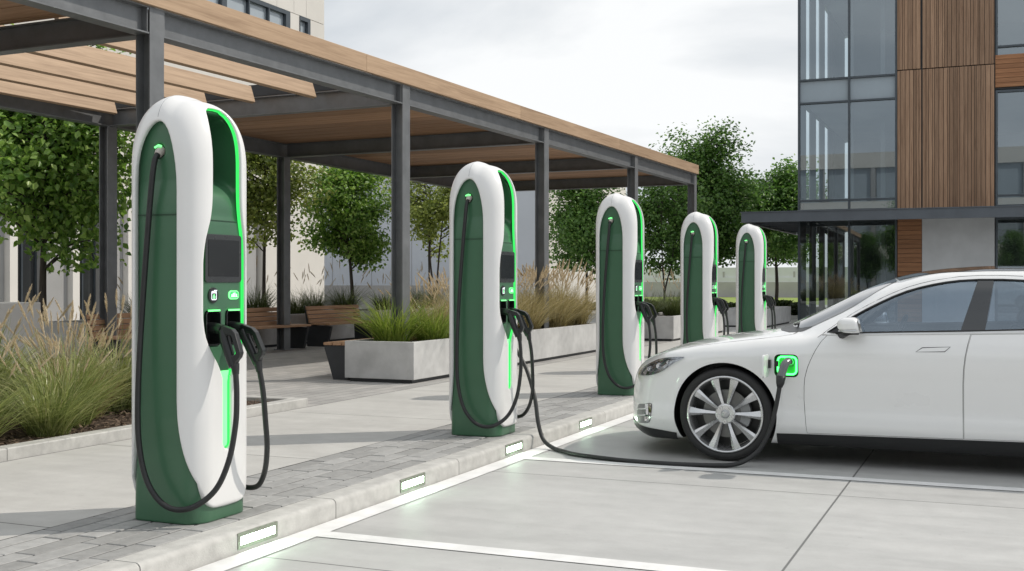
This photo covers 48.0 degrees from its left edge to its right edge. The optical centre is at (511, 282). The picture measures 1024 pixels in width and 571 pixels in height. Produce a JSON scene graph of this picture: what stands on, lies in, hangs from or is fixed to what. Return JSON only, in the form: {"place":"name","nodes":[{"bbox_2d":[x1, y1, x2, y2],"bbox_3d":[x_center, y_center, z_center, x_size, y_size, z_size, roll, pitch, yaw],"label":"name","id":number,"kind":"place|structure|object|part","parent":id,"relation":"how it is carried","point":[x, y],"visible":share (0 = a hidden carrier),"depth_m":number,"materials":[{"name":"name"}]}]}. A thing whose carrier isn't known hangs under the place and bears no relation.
{"place":"outdoors","nodes":[
{"label":"outdoors","id":0,"kind":"place"},
{"bbox_2d":[0,386,633,570],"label":"paving","id":1,"kind":"structure","parent":0,"point":[265,497],"depth_m":6.66,"materials":[{"name":"stone"}]},
{"bbox_2d":[132,95,269,524],"bbox_3d":[-1.600,0.121,5.988,0.609,2.191,0.631,0,0,23],"label":"charging station","id":2,"kind":"object","parent":1,"relation":"on","point":[193,345],"visible":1,"depth_m":5.83,"materials":[{"name":"green"}]},
{"bbox_2d":[449,161,534,436],"bbox_3d":[-0.148,0.121,9.267,0.609,2.191,0.631,0,0,23],"label":"charging station","id":3,"kind":"object","parent":1,"relation":"on","point":[485,316],"visible":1,"depth_m":9.11,"materials":[{"name":"green"}]},
{"bbox_2d":[596,193,657,395],"bbox_3d":[1.264,0.121,12.562,0.609,2.191,0.631,0,0,23],"label":"charging station","id":4,"kind":"object","parent":1,"relation":"on","point":[623,311],"visible":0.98,"depth_m":12.40,"materials":[{"name":"green"}]},
{"bbox_2d":[681,212,728,344],"bbox_3d":[2.667,0.121,15.861,0.609,2.191,0.631,0,0,23],"label":"charging station","id":5,"kind":"object","parent":1,"relation":"on","point":[702,303],"visible":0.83,"depth_m":15.70,"materials":[{"name":"green"}]},
{"bbox_2d":[736,224,775,332],"bbox_3d":[4.070,0.121,19.160,0.609,2.191,0.631,0,0,23],"label":"charging station","id":6,"kind":"object","parent":1,"relation":"on","point":[753,300],"visible":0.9,"depth_m":19.00,"materials":[{"name":"green"}]},
{"bbox_2d":[0,341,671,569],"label":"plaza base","id":7,"kind":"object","parent":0,"point":[274,475],"depth_m":7.34,"materials":[{"name":"grey concrete"}]},
{"bbox_2d":[0,319,797,539],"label":"sidewalk","id":8,"kind":"structure","parent":0,"point":[40,492],"depth_m":8.60,"materials":[{"name":"concrete"}]},
{"bbox_2d":[0,305,826,462],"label":"plaza paving","id":9,"kind":"structure","parent":0,"point":[305,372],"depth_m":14.29,"materials":[{"name":"grey concrete"}]},
{"bbox_2d":[0,302,40,371],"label":"block wall","id":10,"kind":"structure","parent":9,"relation":"on","point":[15,315],"depth_m":15.83,"materials":[{"name":"grey concrete"}]},
{"bbox_2d":[0,24,134,320],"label":"tree","id":11,"kind":"object","parent":9,"relation":"on","point":[49,177],"visible":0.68,"depth_m":17.88,"materials":[{"name":"green plant"}]},
{"bbox_2d":[85,313,131,366],"bbox_3d":[-5.485,0.838,17.213,0.598,0.765,1.920,0,0,23],"label":"bench","id":12,"kind":"object","parent":9,"relation":"on","point":[123,322],"visible":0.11,"depth_m":16.52,"materials":[{"name":"wood"}]},
{"bbox_2d":[0,391,271,445],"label":"mulch","id":13,"kind":"object","parent":9,"relation":"on","point":[26,439],"visible":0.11,"depth_m":9.42,"materials":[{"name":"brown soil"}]},
{"bbox_2d":[0,304,72,399],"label":"grass clump","id":14,"kind":"object","parent":13,"relation":"on","point":[6,317],"visible":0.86,"depth_m":9.26,"materials":[{"name":"plant"}]},
{"bbox_2d":[0,284,82,413],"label":"grass clump","id":15,"kind":"object","parent":13,"relation":"on","point":[34,298],"visible":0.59,"depth_m":10.29,"materials":[{"name":"plant"}]},
{"bbox_2d":[0,338,98,434],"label":"grass clump","id":16,"kind":"object","parent":13,"relation":"on","point":[4,410],"visible":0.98,"depth_m":8.35,"materials":[{"name":"green plant"}]},
{"bbox_2d":[0,310,128,382],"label":"grass clump","id":17,"kind":"object","parent":13,"relation":"on","point":[58,328],"visible":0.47,"depth_m":11.45,"materials":[{"name":"plant"}]},
{"bbox_2d":[0,294,131,428],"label":"grass clump","id":18,"kind":"object","parent":13,"relation":"on","point":[73,369],"visible":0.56,"depth_m":9.34,"materials":[{"name":"green plant"}]},
{"bbox_2d":[0,323,131,418],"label":"grass clump","id":19,"kind":"object","parent":13,"relation":"on","point":[104,337],"visible":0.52,"depth_m":9.96,"materials":[{"name":"plant"}]},
{"bbox_2d":[0,332,131,437],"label":"grass clump","id":20,"kind":"object","parent":13,"relation":"on","point":[53,424],"visible":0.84,"depth_m":8.72,"materials":[{"name":"green plant"}]},
{"bbox_2d":[12,290,131,411],"bbox_3d":[-3.719,0.620,10.706,2.580,1.130,2.486,0,0,-13],"label":"grass clump","id":21,"kind":"object","parent":13,"relation":"on","point":[123,406],"visible":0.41,"depth_m":10.51,"materials":[{"name":"green plant"}]},
{"bbox_2d":[0,395,307,462],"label":"bed kerb","id":22,"kind":"structure","parent":9,"relation":"on","point":[34,448],"depth_m":8.61,"materials":[{"name":"concrete"}]},
{"bbox_2d":[0,0,323,320],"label":"office block","id":23,"kind":"structure","parent":9,"relation":"on","point":[19,272],"depth_m":31.67,"materials":[{"name":"beige concrete"}]},
{"bbox_2d":[18,232,36,301],"bbox_3d":[-12.215,-0.565,28.603,0.090,3.190,0.955,0,0,23],"label":"window","id":24,"kind":"structure","parent":23,"relation":"in","point":[27,269],"depth_m":28.77,"materials":[{"name":"grey glass"}]},
{"bbox_2d":[80,225,95,319],"bbox_3d":[-11.415,-0.565,30.491,0.090,3.190,0.955,0,0,23],"label":"window","id":25,"kind":"structure","parent":23,"relation":"in","point":[87,279],"depth_m":30.72,"materials":[{"name":"grey glass"}]},
{"bbox_2d":[148,0,221,24],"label":"window","id":26,"kind":"structure","parent":23,"relation":"in","point":[219,2],"depth_m":35.27,"materials":[{"name":"grey glass"}]},
{"bbox_2d":[222,0,289,48],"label":"window","id":27,"kind":"structure","parent":23,"relation":"in","point":[257,8],"depth_m":37.37,"materials":[{"name":"grey glass"}]},
{"bbox_2d":[299,16,310,52],"bbox_3d":[-7.232,-7.915,39.609,0.280,2.370,0.640,0,0,23],"label":"window","id":28,"kind":"structure","parent":23,"relation":"in","point":[304,23],"depth_m":39.68,"materials":[{"name":"grey glass"}]},
{"bbox_2d":[41,305,442,360],"bbox_3d":[-4.119,0.922,24.334,1.330,0.605,14.400,0,0,23],"label":"planter","id":29,"kind":"object","parent":9,"relation":"on","point":[342,332],"visible":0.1,"depth_m":21.57,"materials":[{"name":"concrete"}]},
{"bbox_2d":[117,277,131,312],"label":"grass clump","id":30,"kind":"object","parent":29,"relation":"on","point":[128,309],"visible":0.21,"depth_m":19.01,"materials":[{"name":"plant"}]},
{"bbox_2d":[247,259,293,312],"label":"grass clump","id":31,"kind":"object","parent":29,"relation":"on","point":[265,303],"visible":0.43,"depth_m":21.76,"materials":[{"name":"green plant"}]},
{"bbox_2d":[245,152,338,301],"bbox_3d":[-4.920,-0.989,22.843,2.799,4.618,2.389,0,0,23],"label":"tree","id":32,"kind":"object","parent":29,"relation":"in","point":[261,197],"visible":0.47,"depth_m":22.48,"materials":[{"name":"green plant"}]},
{"bbox_2d":[273,268,327,313],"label":"grass clump","id":33,"kind":"object","parent":29,"relation":"on","point":[296,309],"visible":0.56,"depth_m":23.02,"materials":[{"name":"green plant"}]},
{"bbox_2d":[291,263,340,310],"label":"grass clump","id":34,"kind":"object","parent":29,"relation":"on","point":[319,303],"visible":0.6,"depth_m":23.86,"materials":[{"name":"plant"}]},
{"bbox_2d":[291,165,390,298],"bbox_3d":[-3.882,-0.783,25.752,2.652,4.218,2.637,0,0,-34],"label":"tree","id":35,"kind":"object","parent":29,"relation":"in","point":[352,236],"visible":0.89,"depth_m":25.44,"materials":[{"name":"green plant"}]},
{"bbox_2d":[310,258,377,309],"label":"grass clump","id":36,"kind":"object","parent":29,"relation":"on","point":[347,301],"visible":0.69,"depth_m":24.65,"materials":[{"name":"plant"}]},
{"bbox_2d":[362,271,390,309],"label":"grass clump","id":37,"kind":"object","parent":29,"relation":"on","point":[380,302],"visible":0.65,"depth_m":26.45,"materials":[{"name":"green plant"}]},
{"bbox_2d":[385,269,428,308],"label":"grass clump","id":38,"kind":"object","parent":29,"relation":"on","point":[415,297],"visible":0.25,"depth_m":27.43,"materials":[{"name":"green plant"}]},
{"bbox_2d":[379,177,450,298],"bbox_3d":[-2.037,-1.137,29.482,2.772,4.924,2.410,0,0,-27],"label":"tree","id":39,"kind":"object","parent":29,"relation":"in","point":[429,214],"visible":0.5,"depth_m":29.14,"materials":[{"name":"green plant"}]},
{"bbox_2d":[411,264,448,307],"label":"grass clump","id":40,"kind":"object","parent":29,"relation":"on","point":[432,302],"visible":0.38,"depth_m":28.53,"materials":[{"name":"green plant"}]},
{"bbox_2d":[247,307,310,347],"bbox_3d":[-4.362,0.838,20.506,0.598,0.765,1.920,0,0,23],"label":"bench","id":41,"kind":"object","parent":9,"relation":"on","point":[298,335],"visible":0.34,"depth_m":20.90,"materials":[{"name":"wood"}]},
{"bbox_2d":[304,304,373,346],"bbox_3d":[-3.333,0.838,22.677,0.598,0.765,1.920,0,0,23],"label":"bench","id":42,"kind":"object","parent":9,"relation":"on","point":[319,334],"visible":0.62,"depth_m":22.22,"materials":[{"name":"wood"}]},
{"bbox_2d":[324,338,369,379],"bbox_3d":[-1.803,0.987,15.317,0.389,0.466,2.000,0,0,23],"label":"backless bench","id":43,"kind":"object","parent":9,"relation":"on","point":[335,352],"visible":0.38,"depth_m":14.42,"materials":[{"name":"metal"}]},
{"bbox_2d":[0,0,698,349],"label":"pergola","id":44,"kind":"object","parent":9,"relation":"on","point":[401,127],"visible":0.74,"depth_m":15.29,"materials":[{"name":"paint"}]},
{"bbox_2d":[345,323,595,382],"bbox_3d":[-0.246,0.973,17.236,0.960,0.505,7.050,0,0,23],"label":"planter","id":45,"kind":"object","parent":9,"relation":"on","point":[373,360],"visible":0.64,"depth_m":14.16,"materials":[{"name":"concrete"}]},
{"bbox_2d":[300,291,448,341],"bbox_3d":[-1.468,0.422,14.577,2.334,0.716,2.084,0,0,34],"label":"grass clump","id":46,"kind":"object","parent":45,"relation":"on","point":[379,330],"visible":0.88,"depth_m":14.38,"materials":[{"name":"green plant"}]},
{"bbox_2d":[377,275,448,339],"bbox_3d":[-1.261,0.340,15.370,1.900,0.881,2.027,0,0,23],"label":"grass clump","id":47,"kind":"object","parent":45,"relation":"on","point":[427,309],"visible":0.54,"depth_m":15.29,"materials":[{"name":"plant"}]},
{"bbox_2d":[385,298,448,340],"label":"grass clump","id":48,"kind":"object","parent":45,"relation":"on","point":[441,331],"visible":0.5,"depth_m":14.77,"materials":[{"name":"green plant"}]},
{"bbox_2d":[410,266,448,311],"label":"grass clump","id":49,"kind":"object","parent":45,"relation":"on","point":[431,278],"visible":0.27,"depth_m":16.40,"materials":[{"name":"beige plant"}]},
{"bbox_2d":[415,278,448,337],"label":"grass clump","id":50,"kind":"object","parent":45,"relation":"on","point":[428,286],"visible":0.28,"depth_m":15.74,"materials":[{"name":"beige plant"}]},
{"bbox_2d":[439,269,554,316],"bbox_3d":[-0.136,0.230,17.540,2.534,1.101,2.375,0,0,-8],"label":"grass clump","id":51,"kind":"object","parent":45,"relation":"on","point":[550,280],"visible":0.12,"depth_m":17.51,"materials":[{"name":"beige plant"}]},
{"bbox_2d":[517,271,552,325],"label":"grass clump","id":52,"kind":"object","parent":45,"relation":"on","point":[518,284],"visible":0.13,"depth_m":16.97,"materials":[{"name":"beige plant"}]},
{"bbox_2d":[517,266,582,329],"bbox_3d":[0.193,0.257,18.174,2.256,1.046,2.407,0,0,-39],"label":"grass clump","id":53,"kind":"object","parent":45,"relation":"on","point":[537,317],"visible":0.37,"depth_m":17.89,"materials":[{"name":"plant"}]},
{"bbox_2d":[517,260,584,328],"bbox_3d":[0.115,0.186,18.606,2.565,1.189,2.736,0,0,21],"label":"grass clump","id":54,"kind":"object","parent":45,"relation":"on","point":[546,269],"visible":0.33,"depth_m":18.50,"materials":[{"name":"plant"}]},
{"bbox_2d":[517,265,595,327],"bbox_3d":[0.806,0.230,19.098,2.534,1.101,2.375,0,0,-9],"label":"grass clump","id":55,"kind":"object","parent":45,"relation":"on","point":[561,320],"visible":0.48,"depth_m":18.99,"materials":[{"name":"plant"}]},
{"bbox_2d":[517,257,595,325],"bbox_3d":[0.753,0.175,19.909,2.612,1.211,2.787,0,0,-40],"label":"grass clump","id":56,"kind":"object","parent":45,"relation":"on","point":[572,320],"visible":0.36,"depth_m":19.64,"materials":[{"name":"plant"}]},
{"bbox_2d":[549,269,595,325],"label":"grass clump","id":57,"kind":"object","parent":45,"relation":"on","point":[583,319],"visible":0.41,"depth_m":19.95,"materials":[{"name":"beige plant"}]},
{"bbox_2d":[324,166,625,309],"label":"exhibition hall","id":58,"kind":"structure","parent":9,"relation":"on","point":[525,228],"depth_m":50.35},
{"bbox_2d":[549,188,645,298],"bbox_3d":[2.482,-1.336,38.144,3.438,5.428,3.426,0,0,23],"label":"tree","id":59,"kind":"object","parent":9,"relation":"on","point":[574,219],"visible":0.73,"depth_m":37.46,"materials":[{"name":"green plant"}]},
{"bbox_2d":[624,171,715,299],"bbox_3d":[5.177,-1.440,40.163,2.826,5.629,3.647,0,0,-43],"label":"tree","id":60,"kind":"object","parent":9,"relation":"on","point":[654,211],"visible":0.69,"depth_m":39.93,"materials":[{"name":"green plant"}]},
{"bbox_2d":[644,311,724,340],"bbox_3d":[3.771,0.963,26.205,1.100,0.525,4.800,0,0,23],"label":"planter","id":61,"kind":"object","parent":9,"relation":"on","point":[668,328],"visible":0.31,"depth_m":23.92,"materials":[{"name":"concrete"}]},
{"bbox_2d":[644,270,676,315],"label":"grass clump","id":62,"kind":"object","parent":61,"relation":"on","point":[657,303],"visible":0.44,"depth_m":24.45,"materials":[{"name":"green plant"}]},
{"bbox_2d":[646,268,680,315],"bbox_3d":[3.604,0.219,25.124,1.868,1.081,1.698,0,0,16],"label":"grass clump","id":63,"kind":"object","parent":61,"relation":"on","point":[674,309],"visible":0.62,"depth_m":25.09,"materials":[{"name":"green plant"}]},
{"bbox_2d":[641,116,777,272],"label":"tree","id":64,"kind":"object","parent":9,"relation":"on","point":[731,196],"visible":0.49,"depth_m":43.35,"materials":[{"name":"green plant"}]},
{"bbox_2d":[644,298,818,314],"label":"hedge","id":65,"kind":"object","parent":9,"relation":"on","point":[794,307],"visible":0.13,"depth_m":42.76,"materials":[{"name":"green plant"}]},
{"bbox_2d":[725,306,790,326],"bbox_3d":[7.042,0.973,32.965,1.250,0.505,3.800,0,0,23],"label":"planter","id":66,"kind":"object","parent":9,"relation":"on","point":[783,314],"visible":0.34,"depth_m":32.23,"materials":[{"name":"concrete"}]},
{"bbox_2d":[730,153,826,299],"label":"tree","id":67,"kind":"object","parent":9,"relation":"on","point":[783,246],"visible":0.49,"depth_m":47.01,"materials":[{"name":"green plant"}]},
{"bbox_2d":[324,0,847,267],"label":"sky","id":68,"kind":"structure","parent":0,"point":[621,69],"materials":[{"name":"white"}]},
{"bbox_2d":[199,413,1023,570],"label":"parking lot","id":69,"kind":"structure","parent":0,"point":[728,521],"depth_m":6.53,"materials":[{"name":"concrete"}]},
{"bbox_2d":[80,397,632,570],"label":"kerb","id":70,"kind":"structure","parent":69,"relation":"on","point":[196,551],"depth_m":6.50,"materials":[{"name":"concrete"}]},
{"bbox_2d":[237,521,277,549],"bbox_3d":[-1.282,1.272,5.789,0.016,0.080,0.336,0,0,23],"label":"kerb light","id":71,"kind":"object","parent":70,"relation":"attached to","point":[254,536],"visible":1,"depth_m":5.78,"materials":[{"name":"white plastic"}]},
{"bbox_2d":[400,472,424,492],"bbox_3d":[-0.635,1.272,7.317,0.016,0.080,0.336,0,0,23],"label":"kerb light","id":72,"kind":"object","parent":70,"relation":"attached to","point":[412,482],"visible":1,"depth_m":7.30,"materials":[{"name":"white plastic"}]},
{"bbox_2d":[505,440,522,455],"bbox_3d":[0.013,1.272,8.846,0.016,0.080,0.336,0,0,23],"label":"kerb light","id":73,"kind":"object","parent":70,"relation":"attached to","point":[513,447],"visible":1,"depth_m":8.84,"materials":[{"name":"white plastic"}]},
{"bbox_2d":[579,417,591,429],"bbox_3d":[0.660,1.272,10.374,0.016,0.080,0.336,0,0,23],"label":"kerb light","id":74,"kind":"object","parent":70,"relation":"attached to","point":[585,423],"visible":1,"depth_m":10.37,"materials":[{"name":"white plastic"}]},
{"bbox_2d":[191,413,1023,570],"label":"road markings","id":75,"kind":"object","parent":69,"relation":"on","point":[324,529],"visible":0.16,"depth_m":6.27,"materials":[{"name":"paint"}]},
{"bbox_2d":[517,348,794,467],"bbox_3d":[0.836,0.800,8.769,2.518,1.060,0.544,0,0,29],"label":"charging cable","id":76,"kind":"object","parent":69,"relation":"on","point":[786,363],"visible":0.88,"depth_m":8.30,"materials":[{"name":"black rubber"}]},
{"bbox_2d":[633,266,1023,460],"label":"parked car","id":77,"kind":"object","parent":69,"relation":"on","point":[862,373],"visible":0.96,"depth_m":8.25,"materials":[{"name":"white paint"}]},
{"bbox_3d":[2.637,0.725,8.130,1.119,0.733,0.091,0,0,23],"label":"door","id":78,"kind":"part","parent":77,"relation":"part of","materials":[{"name":"white paint"}]},
{"bbox_3d":[3.410,0.172,9.694,1.007,0.381,0.231,0,0,23],"label":"side window","id":79,"kind":"part","parent":77,"relation":"part of","materials":[{"name":"grey glass"}]},
{"bbox_3d":[3.576,0.706,7.730,1.002,0.740,0.096,0,0,23],"label":"door","id":80,"kind":"part","parent":77,"relation":"part of","materials":[{"name":"white paint"}]},
{"bbox_2d":[644,297,845,304],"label":"lawn","id":81,"kind":"structure","parent":0,"point":[730,299],"depth_m":85.61,"materials":[{"name":"green plant"}]},
{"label":"forecourt","id":82,"kind":"object","parent":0,"visible":0},
{"bbox_2d":[740,0,1023,322],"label":"office building","id":83,"kind":"structure","parent":82,"relation":"on","point":[919,109],"depth_m":33.83,"materials":[{"name":"glass"}]},
{"bbox_2d":[996,89,1023,205],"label":"window","id":84,"kind":"structure","parent":83,"relation":"in","point":[1010,90],"depth_m":32.75,"materials":[{"name":"glass"}]},
{"bbox_2d":[996,0,1023,54],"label":"window","id":85,"kind":"structure","parent":83,"relation":"in","point":[1013,45],"depth_m":32.75,"materials":[{"name":"glass"}]},
{"bbox_2d":[996,217,1023,320],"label":"window","id":86,"kind":"structure","parent":83,"relation":"in","point":[997,218],"depth_m":32.75,"materials":[{"name":"glass"}]},
{"label":"ground","id":87,"kind":"structure","parent":0,"visible":0},
{"bbox_2d":[644,267,847,297],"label":"boundary wall","id":88,"kind":"structure","parent":87,"relation":"on","point":[788,281],"depth_m":98.40,"materials":[{"name":"grey concrete"}]}
]}

